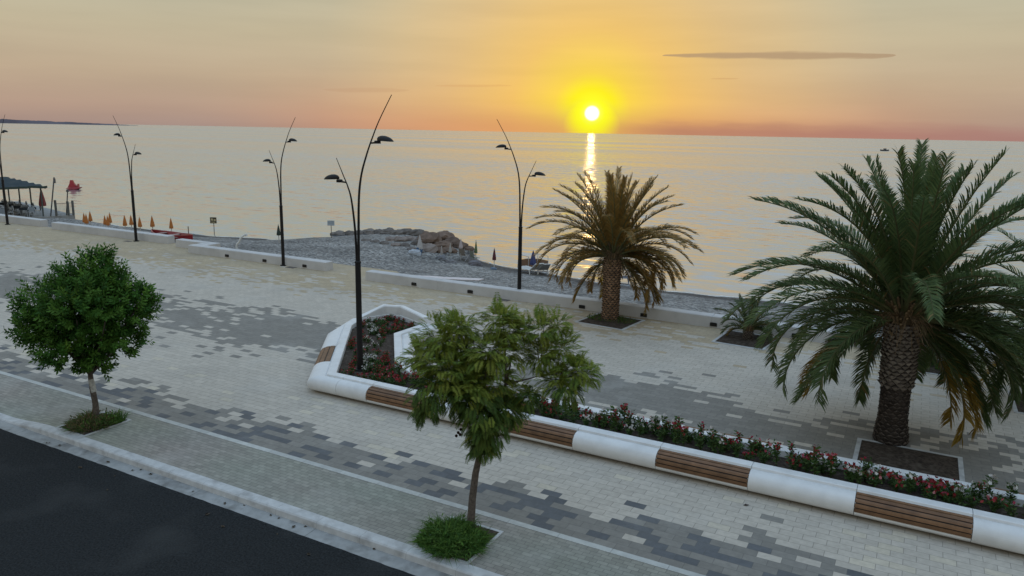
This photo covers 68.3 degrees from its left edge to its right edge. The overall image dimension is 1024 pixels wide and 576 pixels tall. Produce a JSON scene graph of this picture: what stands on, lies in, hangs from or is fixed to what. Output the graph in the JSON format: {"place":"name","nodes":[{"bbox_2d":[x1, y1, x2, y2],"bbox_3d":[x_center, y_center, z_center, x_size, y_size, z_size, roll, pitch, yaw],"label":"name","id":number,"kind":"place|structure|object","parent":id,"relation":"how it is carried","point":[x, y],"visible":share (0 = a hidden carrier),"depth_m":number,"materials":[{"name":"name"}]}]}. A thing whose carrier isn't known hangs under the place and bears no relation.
{"place":"outdoors","nodes":[
{"label":"outdoors","id":0,"kind":"place"},
{"bbox_2d":[0,119,137,125],"bbox_3d":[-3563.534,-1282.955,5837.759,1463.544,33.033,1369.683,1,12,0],"label":"headland","id":1,"kind":"structure","parent":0,"point":[28,122],"depth_m":5457.97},
{"bbox_2d":[151,229,192,239],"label":"rowing boat","id":2,"kind":"object","parent":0,"point":[178,235],"visible":0.54,"depth_m":52.82,"materials":[{"name":"plastic"}]},
{"bbox_2d":[0,429,414,575],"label":"road","id":3,"kind":"structure","parent":0,"point":[62,513],"depth_m":13.49,"materials":[{"name":"asphalt"}]},
{"bbox_2d":[0,420,451,575],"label":"gutter","id":4,"kind":"object","parent":3,"relation":"on","point":[390,560],"depth_m":14.42,"materials":[{"name":"concrete"}]},
{"bbox_2d":[0,413,502,575],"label":"kerb","id":5,"kind":"structure","parent":4,"relation":"on","point":[345,531],"depth_m":14.37,"materials":[{"name":"concrete"}]},
{"bbox_2d":[0,374,685,575],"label":"sidewalk","id":6,"kind":"structure","parent":0,"point":[396,515],"depth_m":14.97,"materials":[{"name":"concrete"}]},
{"bbox_2d":[55,411,131,436],"bbox_3d":[-9.951,3.235,17.981,1.060,0.106,1.217,7,13,28],"label":"tree pit","id":7,"kind":"object","parent":6,"relation":"on","point":[83,434],"visible":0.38,"depth_m":17.59,"materials":[{"name":"concrete"}]},
{"bbox_2d":[1,242,165,419],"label":"dense tree","id":8,"kind":"object","parent":7,"relation":"in","point":[101,296],"visible":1,"depth_m":17.20,"materials":[{"name":"green plant"}]},
{"bbox_2d":[58,407,117,433],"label":"grass","id":9,"kind":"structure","parent":7,"relation":"in","point":[80,423],"depth_m":17.72,"materials":[{"name":"plant"}]},
{"bbox_2d":[93,408,133,424],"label":"grass","id":10,"kind":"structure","parent":7,"relation":"in","point":[119,417],"depth_m":18.07,"materials":[{"name":"plant"}]},
{"bbox_2d":[0,371,704,575],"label":"edging strip","id":11,"kind":"object","parent":6,"relation":"on","point":[547,532],"visible":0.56,"depth_m":15.07,"materials":[{"name":"concrete"}]},
{"bbox_2d":[413,516,503,564],"bbox_3d":[-0.925,4.395,13.211,1.114,0.104,1.214,7,13,28],"label":"tree pit","id":12,"kind":"object","parent":6,"relation":"on","point":[493,539],"visible":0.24,"depth_m":13.10,"materials":[{"name":"concrete"}]},
{"bbox_2d":[407,511,499,568],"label":"grass","id":13,"kind":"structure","parent":12,"relation":"in","point":[454,533],"depth_m":12.95,"materials":[{"name":"plant"}]},
{"bbox_2d":[394,292,604,527],"bbox_3d":[-0.240,2.216,13.055,3.585,4.368,1.755,1,12,0],"label":"feathery tree","id":14,"kind":"object","parent":12,"relation":"in","point":[471,377],"visible":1,"depth_m":12.66,"materials":[{"name":"green plant"}]},
{"bbox_2d":[0,222,1023,575],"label":"promenade","id":15,"kind":"structure","parent":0,"point":[234,350],"depth_m":19.34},
{"bbox_2d":[0,115,10,224],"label":"street lamp","id":16,"kind":"object","parent":15,"relation":"on","point":[4,199],"visible":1,"depth_m":52.11,"materials":[{"name":"metal"}]},
{"bbox_2d":[113,116,140,241],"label":"street lamp","id":17,"kind":"object","parent":15,"relation":"on","point":[133,210],"visible":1,"depth_m":45.60,"materials":[{"name":"metal"}]},
{"bbox_2d":[175,238,332,270],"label":"beach wall","id":18,"kind":"structure","parent":15,"relation":"on","point":[205,248],"depth_m":40.25,"materials":[{"name":"concrete"}]},
{"bbox_2d":[263,119,296,265],"bbox_3d":[-11.676,-4.824,38.252,2.345,7.505,0.335,7,13,28],"label":"street lamp","id":19,"kind":"object","parent":15,"relation":"on","point":[281,220],"visible":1,"depth_m":38.36,"materials":[{"name":"metal"}]},
{"bbox_2d":[575,312,644,330],"bbox_3d":[3.737,1.265,28.762,2.024,0.104,1.930,9,14,34],"label":"tree pit","id":20,"kind":"object","parent":15,"relation":"on","point":[622,326],"visible":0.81,"depth_m":28.39,"materials":[{"name":"stone"}]},
{"bbox_2d":[586,313,635,323],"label":"grass","id":21,"kind":"structure","parent":20,"relation":"in","point":[595,316],"depth_m":28.82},
{"bbox_2d":[526,166,703,320],"bbox_3d":[3.787,-1.591,28.342,6.661,5.863,6.568,1,12,0],"label":"palm tree","id":22,"kind":"object","parent":20,"relation":"in","point":[615,222],"visible":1,"depth_m":28.10,"materials":[{"name":"green plant"}]},
{"bbox_2d":[307,304,1023,554],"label":"planter","id":23,"kind":"object","parent":15,"relation":"on","point":[999,528],"visible":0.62,"depth_m":15.62,"materials":[{"name":"concrete"}]},
{"bbox_2d":[324,95,393,371],"bbox_3d":[-4.128,-1.361,20.444,2.345,7.505,0.335,7,13,28],"label":"street lamp","id":24,"kind":"object","parent":23,"relation":"on","point":[358,292],"visible":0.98,"depth_m":20.54,"materials":[{"name":"metal"}]},
{"bbox_2d":[385,374,399,384],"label":"flower plant","id":25,"kind":"object","parent":23,"relation":"on","point":[391,381],"visible":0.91,"depth_m":19.95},
{"bbox_2d":[393,360,402,376],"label":"flower plant","id":26,"kind":"object","parent":23,"relation":"on","point":[397,366],"visible":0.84,"depth_m":20.41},
{"bbox_2d":[539,395,548,416],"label":"flower plant","id":27,"kind":"object","parent":23,"relation":"on","point":[543,411],"visible":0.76,"depth_m":17.89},
{"bbox_2d":[545,403,557,417],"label":"flower plant","id":28,"kind":"object","parent":23,"relation":"on","point":[550,410],"visible":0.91,"depth_m":17.89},
{"bbox_2d":[554,407,567,420],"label":"flower plant","id":29,"kind":"object","parent":23,"relation":"on","point":[562,416],"visible":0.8,"depth_m":17.77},
{"bbox_2d":[566,410,581,423],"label":"flower plant","id":30,"kind":"object","parent":23,"relation":"on","point":[573,418],"visible":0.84,"depth_m":17.58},
{"bbox_2d":[580,414,593,426],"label":"flower plant","id":31,"kind":"object","parent":23,"relation":"on","point":[586,423],"visible":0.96,"depth_m":17.42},
{"bbox_2d":[590,412,599,427],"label":"flower plant","id":32,"kind":"object","parent":23,"relation":"on","point":[594,422],"visible":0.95,"depth_m":17.25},
{"bbox_2d":[599,407,609,429],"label":"flower plant","id":33,"kind":"object","parent":23,"relation":"on","point":[604,411],"visible":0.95,"depth_m":17.19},
{"bbox_2d":[609,405,620,431],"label":"flower plant","id":34,"kind":"object","parent":23,"relation":"on","point":[615,414],"visible":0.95,"depth_m":17.08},
{"bbox_2d":[615,417,628,430],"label":"flower plant","id":35,"kind":"object","parent":23,"relation":"on","point":[621,425],"visible":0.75,"depth_m":17.19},
{"bbox_2d":[619,403,628,423],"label":"flower plant","id":36,"kind":"object","parent":23,"relation":"on","point":[624,406],"visible":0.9,"depth_m":17.42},
{"bbox_2d":[623,424,636,435],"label":"flower plant","id":37,"kind":"object","parent":23,"relation":"on","point":[628,431],"visible":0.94,"depth_m":16.93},
{"bbox_2d":[625,409,635,427],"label":"flower plant","id":38,"kind":"object","parent":23,"relation":"on","point":[628,416],"visible":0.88,"depth_m":17.16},
{"bbox_2d":[635,415,644,436],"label":"flower plant","id":39,"kind":"object","parent":23,"relation":"on","point":[640,428],"visible":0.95,"depth_m":16.77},
{"bbox_2d":[650,415,660,434],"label":"flower plant","id":40,"kind":"object","parent":23,"relation":"on","point":[655,419],"visible":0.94,"depth_m":16.90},
{"bbox_2d":[655,425,667,441],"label":"flower plant","id":41,"kind":"object","parent":23,"relation":"on","point":[661,434],"visible":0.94,"depth_m":16.64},
{"bbox_2d":[660,413,670,438],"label":"flower plant","id":42,"kind":"object","parent":23,"relation":"on","point":[664,421],"visible":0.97,"depth_m":16.73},
{"bbox_2d":[672,416,682,444],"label":"flower plant","id":43,"kind":"object","parent":23,"relation":"on","point":[676,440],"visible":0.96,"depth_m":16.37,"materials":[{"name":"plant"}]},
{"bbox_2d":[679,426,688,446],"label":"flower plant","id":44,"kind":"object","parent":23,"relation":"on","point":[683,432],"visible":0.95,"depth_m":16.27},
{"bbox_2d":[685,428,697,442],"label":"flower plant","id":45,"kind":"object","parent":23,"relation":"on","point":[690,437],"visible":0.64,"depth_m":16.60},
{"bbox_2d":[693,430,705,449],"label":"flower plant","id":46,"kind":"object","parent":23,"relation":"on","point":[699,444],"visible":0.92,"depth_m":16.23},
{"bbox_2d":[697,421,705,442],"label":"flower plant","id":47,"kind":"object","parent":23,"relation":"on","point":[702,427],"visible":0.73,"depth_m":16.44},
{"bbox_2d":[706,426,716,449],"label":"flower plant","id":48,"kind":"object","parent":23,"relation":"on","point":[710,430],"visible":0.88,"depth_m":16.22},
{"bbox_2d":[707,433,719,452],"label":"flower plant","id":49,"kind":"object","parent":23,"relation":"on","point":[712,441],"visible":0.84,"depth_m":16.08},
{"bbox_2d":[716,433,726,454],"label":"flower plant","id":50,"kind":"object","parent":23,"relation":"on","point":[720,446],"visible":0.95,"depth_m":15.97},
{"bbox_2d":[720,438,733,450],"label":"flower plant","id":51,"kind":"object","parent":23,"relation":"on","point":[726,444],"visible":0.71,"depth_m":16.13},
{"bbox_2d":[731,439,744,457],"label":"flower plant","id":52,"kind":"object","parent":23,"relation":"on","point":[739,447],"visible":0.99,"depth_m":15.90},
{"bbox_2d":[742,449,756,459],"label":"flower plant","id":53,"kind":"object","parent":23,"relation":"on","point":[748,457],"visible":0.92,"depth_m":15.73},
{"bbox_2d":[745,435,760,455],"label":"flower plant","id":54,"kind":"object","parent":23,"relation":"on","point":[752,445],"visible":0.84,"depth_m":15.98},
{"bbox_2d":[757,448,769,463],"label":"flower plant","id":55,"kind":"object","parent":23,"relation":"on","point":[763,459],"visible":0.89,"depth_m":15.56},
{"bbox_2d":[755,438,774,455],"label":"flower plant","id":56,"kind":"object","parent":23,"relation":"on","point":[760,445],"visible":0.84,"depth_m":15.98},
{"bbox_2d":[772,442,782,465],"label":"flower plant","id":57,"kind":"object","parent":23,"relation":"on","point":[777,447],"visible":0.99,"depth_m":15.46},
{"bbox_2d":[786,440,797,459],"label":"flower plant","id":58,"kind":"object","parent":23,"relation":"on","point":[791,447],"visible":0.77,"depth_m":15.69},
{"bbox_2d":[785,451,803,469],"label":"flower plant","id":59,"kind":"object","parent":23,"relation":"on","point":[792,463],"visible":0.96,"depth_m":15.36,"materials":[{"name":"plant"}]},
{"bbox_2d":[799,454,811,472],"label":"flower plant","id":60,"kind":"object","parent":23,"relation":"on","point":[806,465],"visible":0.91,"depth_m":15.24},
{"bbox_2d":[809,444,822,474],"bbox_3d":[6.038,3.434,15.040,0.295,0.696,0.263,10,14,35],"label":"flower plant","id":61,"kind":"object","parent":23,"relation":"on","point":[815,469],"visible":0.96,"depth_m":15.04,"materials":[{"name":"plant"}]},
{"bbox_2d":[812,457,826,472],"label":"flower plant","id":62,"kind":"object","parent":23,"relation":"on","point":[822,467],"visible":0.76,"depth_m":15.22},
{"bbox_2d":[824,452,838,477],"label":"flower plant","id":63,"kind":"object","parent":23,"relation":"on","point":[830,458],"visible":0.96,"depth_m":14.95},
{"bbox_2d":[843,465,861,482],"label":"flower plant","id":64,"kind":"object","parent":23,"relation":"on","point":[850,471],"visible":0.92,"depth_m":14.80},
{"bbox_2d":[853,466,863,483],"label":"flower plant","id":65,"kind":"object","parent":23,"relation":"on","point":[857,478],"visible":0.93,"depth_m":14.75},
{"bbox_2d":[859,457,874,473],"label":"flower plant","id":66,"kind":"object","parent":23,"relation":"on","point":[868,465],"visible":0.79,"depth_m":15.16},
{"bbox_2d":[864,470,886,486],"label":"flower plant","id":67,"kind":"object","parent":23,"relation":"on","point":[873,482],"visible":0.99,"depth_m":14.65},
{"bbox_2d":[868,463,888,483],"bbox_3d":[7.118,3.654,14.824,0.444,0.399,0.318,-3,12,-18],"label":"flower plant","id":68,"kind":"object","parent":23,"relation":"on","point":[876,473],"visible":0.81,"depth_m":14.81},
{"bbox_2d":[886,472,907,491],"bbox_3d":[7.364,3.749,14.480,0.322,0.373,0.465,-3,12,-18],"label":"flower plant","id":69,"kind":"object","parent":23,"relation":"on","point":[897,485],"visible":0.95,"depth_m":14.43,"materials":[{"name":"plant"}]},
{"bbox_2d":[905,472,917,494],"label":"flower plant","id":70,"kind":"object","parent":23,"relation":"on","point":[910,478],"visible":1,"depth_m":14.35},
{"bbox_2d":[918,480,940,493],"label":"flower plant","id":71,"kind":"object","parent":23,"relation":"on","point":[923,482],"visible":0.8,"depth_m":14.39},
{"bbox_2d":[921,485,941,499],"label":"flower plant","id":72,"kind":"object","parent":23,"relation":"on","point":[929,496],"visible":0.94,"depth_m":14.14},
{"bbox_2d":[927,476,949,493],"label":"flower plant","id":73,"kind":"object","parent":23,"relation":"on","point":[936,481],"visible":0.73,"depth_m":14.48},
{"bbox_2d":[935,482,958,500],"bbox_3d":[8.209,3.830,14.262,0.451,0.330,0.392,1,12,1],"label":"flower plant","id":74,"kind":"object","parent":23,"relation":"on","point":[943,489],"visible":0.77,"depth_m":14.23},
{"bbox_2d":[940,492,957,502],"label":"flower plant","id":75,"kind":"object","parent":23,"relation":"on","point":[946,499],"visible":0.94,"depth_m":14.04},
{"bbox_2d":[946,481,969,500],"bbox_3d":[8.398,3.818,14.122,0.458,0.412,0.328,-3,12,-18],"label":"flower plant","id":76,"kind":"object","parent":23,"relation":"on","point":[955,487],"visible":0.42,"depth_m":14.13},
{"bbox_2d":[953,484,967,505],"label":"flower plant","id":77,"kind":"object","parent":23,"relation":"on","point":[959,495],"visible":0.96,"depth_m":13.89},
{"bbox_2d":[963,487,984,509],"bbox_3d":[8.457,3.880,13.879,0.354,0.390,0.451,3,12,11],"label":"flower plant","id":78,"kind":"object","parent":23,"relation":"on","point":[971,502],"visible":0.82,"depth_m":13.89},
{"bbox_2d":[970,481,978,499],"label":"flower plant","id":79,"kind":"object","parent":23,"relation":"on","point":[973,485],"visible":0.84,"depth_m":14.16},
{"bbox_2d":[974,481,987,503],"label":"flower plant","id":80,"kind":"object","parent":23,"relation":"on","point":[980,487],"visible":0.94,"depth_m":14.01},
{"bbox_2d":[982,474,998,501],"bbox_3d":[8.920,3.743,14.081,0.271,0.588,0.293,0,12,-6],"label":"flower plant","id":81,"kind":"object","parent":23,"relation":"on","point":[989,488],"visible":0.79,"depth_m":14.06,"materials":[{"name":"plant"}]},
{"bbox_2d":[984,493,1007,512],"bbox_3d":[8.769,3.941,13.728,0.441,0.354,0.305,0,12,-5],"label":"flower plant","id":82,"kind":"object","parent":23,"relation":"on","point":[997,504],"visible":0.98,"depth_m":13.74,"materials":[{"name":"plant"}]},
{"bbox_2d":[986,491,1006,505],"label":"flower plant","id":83,"kind":"object","parent":23,"relation":"on","point":[999,495],"visible":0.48,"depth_m":13.97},
{"bbox_2d":[1003,481,1018,504],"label":"flower plant","id":84,"kind":"object","parent":23,"relation":"on","point":[1012,490],"visible":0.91,"depth_m":13.92,"materials":[{"name":"plant"}]},
{"bbox_2d":[1002,499,1019,516],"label":"flower plant","id":85,"kind":"object","parent":23,"relation":"on","point":[1011,513],"visible":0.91,"depth_m":13.54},
{"bbox_2d":[711,330,781,350],"bbox_3d":[8.213,1.822,26.479,1.935,0.107,1.998,9,14,32],"label":"tree pit","id":86,"kind":"object","parent":15,"relation":"on","point":[733,338],"visible":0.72,"depth_m":26.23,"materials":[{"name":"stone"}]},
{"bbox_2d":[713,293,781,344],"bbox_3d":[8.260,1.094,26.346,2.479,1.902,2.288,1,12,0],"label":"palm tree","id":87,"kind":"object","parent":86,"relation":"in","point":[748,334],"visible":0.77,"depth_m":26.34,"materials":[{"name":"green plant"}]},
{"bbox_2d":[721,138,1023,448],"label":"palm tree","id":88,"kind":"object","parent":15,"relation":"on","point":[908,262],"visible":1,"depth_m":16.82,"materials":[{"name":"green plant"}]},
{"bbox_2d":[852,438,964,481],"bbox_3d":[8.664,3.884,16.552,2.166,0.110,2.200,7,13,28],"label":"tree pit","id":89,"kind":"object","parent":15,"relation":"on","point":[926,462],"visible":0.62,"depth_m":16.80,"materials":[{"name":"soil"}]},
{"bbox_2d":[919,360,942,374],"bbox_3d":[12.980,2.432,23.968,1.898,0.107,1.898,7,13,28],"label":"tree pit","id":90,"kind":"object","parent":15,"relation":"on","point":[933,371],"visible":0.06,"depth_m":23.27,"materials":[{"name":"concrete"}]},
{"bbox_2d":[962,226,1023,403],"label":"palm tree","id":91,"kind":"object","parent":15,"relation":"on","point":[1016,320],"visible":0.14,"depth_m":20.46,"materials":[{"name":"green plant"}]},
{"bbox_2d":[1008,391,1023,413],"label":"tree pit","id":92,"kind":"object","parent":15,"relation":"on","point":[1019,409],"visible":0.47,"depth_m":20.23,"materials":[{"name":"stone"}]},
{"bbox_2d":[0,123,1023,328],"bbox_3d":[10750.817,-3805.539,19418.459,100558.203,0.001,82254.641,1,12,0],"label":"sea","id":93,"kind":"structure","parent":0,"point":[463,186],"depth_m":130.62,"materials":[{"name":"grey liquid"}]},
{"bbox_2d":[66,180,81,189],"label":"pedal boat","id":94,"kind":"object","parent":93,"relation":"on","point":[72,185],"visible":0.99,"depth_m":102.33,"materials":[{"name":"plastic"}]},
{"bbox_2d":[111,224,819,306],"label":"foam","id":95,"kind":"object","parent":93,"relation":"on","point":[517,268],"visible":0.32,"depth_m":47.74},
{"bbox_2d":[0,0,1023,141],"label":"sky","id":96,"kind":"structure","parent":0,"point":[863,69],"materials":[{"name":"orange"}]},
{"bbox_2d":[39,218,1018,347],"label":"beach","id":97,"kind":"structure","parent":0,"point":[341,250],"depth_m":45.28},
{"bbox_2d":[0,214,47,226],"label":"beach wall","id":98,"kind":"structure","parent":97,"relation":"on","point":[28,221],"depth_m":52.71,"materials":[{"name":"concrete"}]},
{"bbox_2d":[0,201,74,218],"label":"bar deck","id":99,"kind":"structure","parent":97,"relation":"on","point":[47,213],"depth_m":66.26,"materials":[{"name":"wood"}]},
{"bbox_2d":[0,177,46,215],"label":"pergola","id":100,"kind":"object","parent":99,"relation":"on","point":[12,183],"visible":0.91,"depth_m":65.23,"materials":[{"name":"wood"}]},
{"bbox_2d":[54,200,74,215],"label":"railing","id":101,"kind":"object","parent":99,"relation":"on","point":[68,209],"visible":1,"depth_m":65.70,"materials":[{"name":"wood"}]},
{"bbox_2d":[51,222,174,243],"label":"beach wall","id":102,"kind":"structure","parent":97,"relation":"on","point":[126,234],"depth_m":47.86,"materials":[{"name":"concrete"}]},
{"bbox_2d":[394,236,407,241],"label":"boulder","id":103,"kind":"object","parent":97,"relation":"on","point":[400,239],"visible":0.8,"depth_m":54.68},
{"bbox_2d":[407,249,420,255],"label":"folded towel","id":104,"kind":"object","parent":97,"relation":"on","point":[416,252],"visible":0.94,"depth_m":48.99,"materials":[{"name":"fabric"}]},
{"bbox_2d":[409,229,423,235],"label":"boulder","id":105,"kind":"object","parent":97,"relation":"on","point":[415,232],"visible":0.61,"depth_m":59.27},
{"bbox_2d":[417,231,441,243],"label":"boulder","id":106,"kind":"object","parent":97,"relation":"on","point":[430,237],"visible":0.7,"depth_m":54.24,"materials":[{"name":"stone"}]},
{"bbox_2d":[422,243,437,252],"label":"boulder","id":107,"kind":"object","parent":97,"relation":"on","point":[430,247],"visible":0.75,"depth_m":51.01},
{"bbox_2d":[435,240,452,247],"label":"boulder","id":108,"kind":"object","parent":97,"relation":"on","point":[444,243],"visible":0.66,"depth_m":53.50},
{"bbox_2d":[437,230,454,240],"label":"boulder","id":109,"kind":"object","parent":97,"relation":"on","point":[444,235],"visible":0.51,"depth_m":56.01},
{"bbox_2d":[418,275,482,280],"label":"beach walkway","id":110,"kind":"structure","parent":97,"relation":"on","point":[467,279],"depth_m":39.67,"materials":[{"name":"concrete"}]},
{"bbox_2d":[453,241,468,248],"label":"boulder","id":111,"kind":"object","parent":97,"relation":"on","point":[456,245],"visible":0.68,"depth_m":54.42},
{"bbox_2d":[468,260,482,266],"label":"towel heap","id":112,"kind":"object","parent":97,"relation":"on","point":[475,263],"visible":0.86,"depth_m":48.51,"materials":[{"name":"fabric"}]},
{"bbox_2d":[517,254,548,267],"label":"windbreak","id":113,"kind":"object","parent":97,"relation":"on","point":[525,262],"visible":0.46,"depth_m":49.21,"materials":[{"name":"fabric"}]},
{"bbox_2d":[522,263,543,274],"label":"sunbed","id":114,"kind":"object","parent":97,"relation":"on","point":[528,268],"visible":0.83,"depth_m":46.13,"materials":[{"name":"plastic"}]},
{"bbox_2d":[534,264,550,274],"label":"sunbed","id":115,"kind":"object","parent":97,"relation":"on","point":[543,267],"visible":0.79,"depth_m":46.46,"materials":[{"name":"plastic"}]},
{"bbox_2d":[366,270,1011,368],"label":"beach wall","id":116,"kind":"structure","parent":97,"relation":"on","point":[705,319],"depth_m":30.85,"materials":[{"name":"concrete"}]},
{"bbox_2d":[496,120,545,288],"bbox_3d":[0.303,-3.217,31.595,2.345,7.505,0.335,7,13,28],"label":"street lamp","id":117,"kind":"object","parent":116,"relation":"on","point":[520,227],"visible":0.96,"depth_m":31.57,"materials":[{"name":"metal"}]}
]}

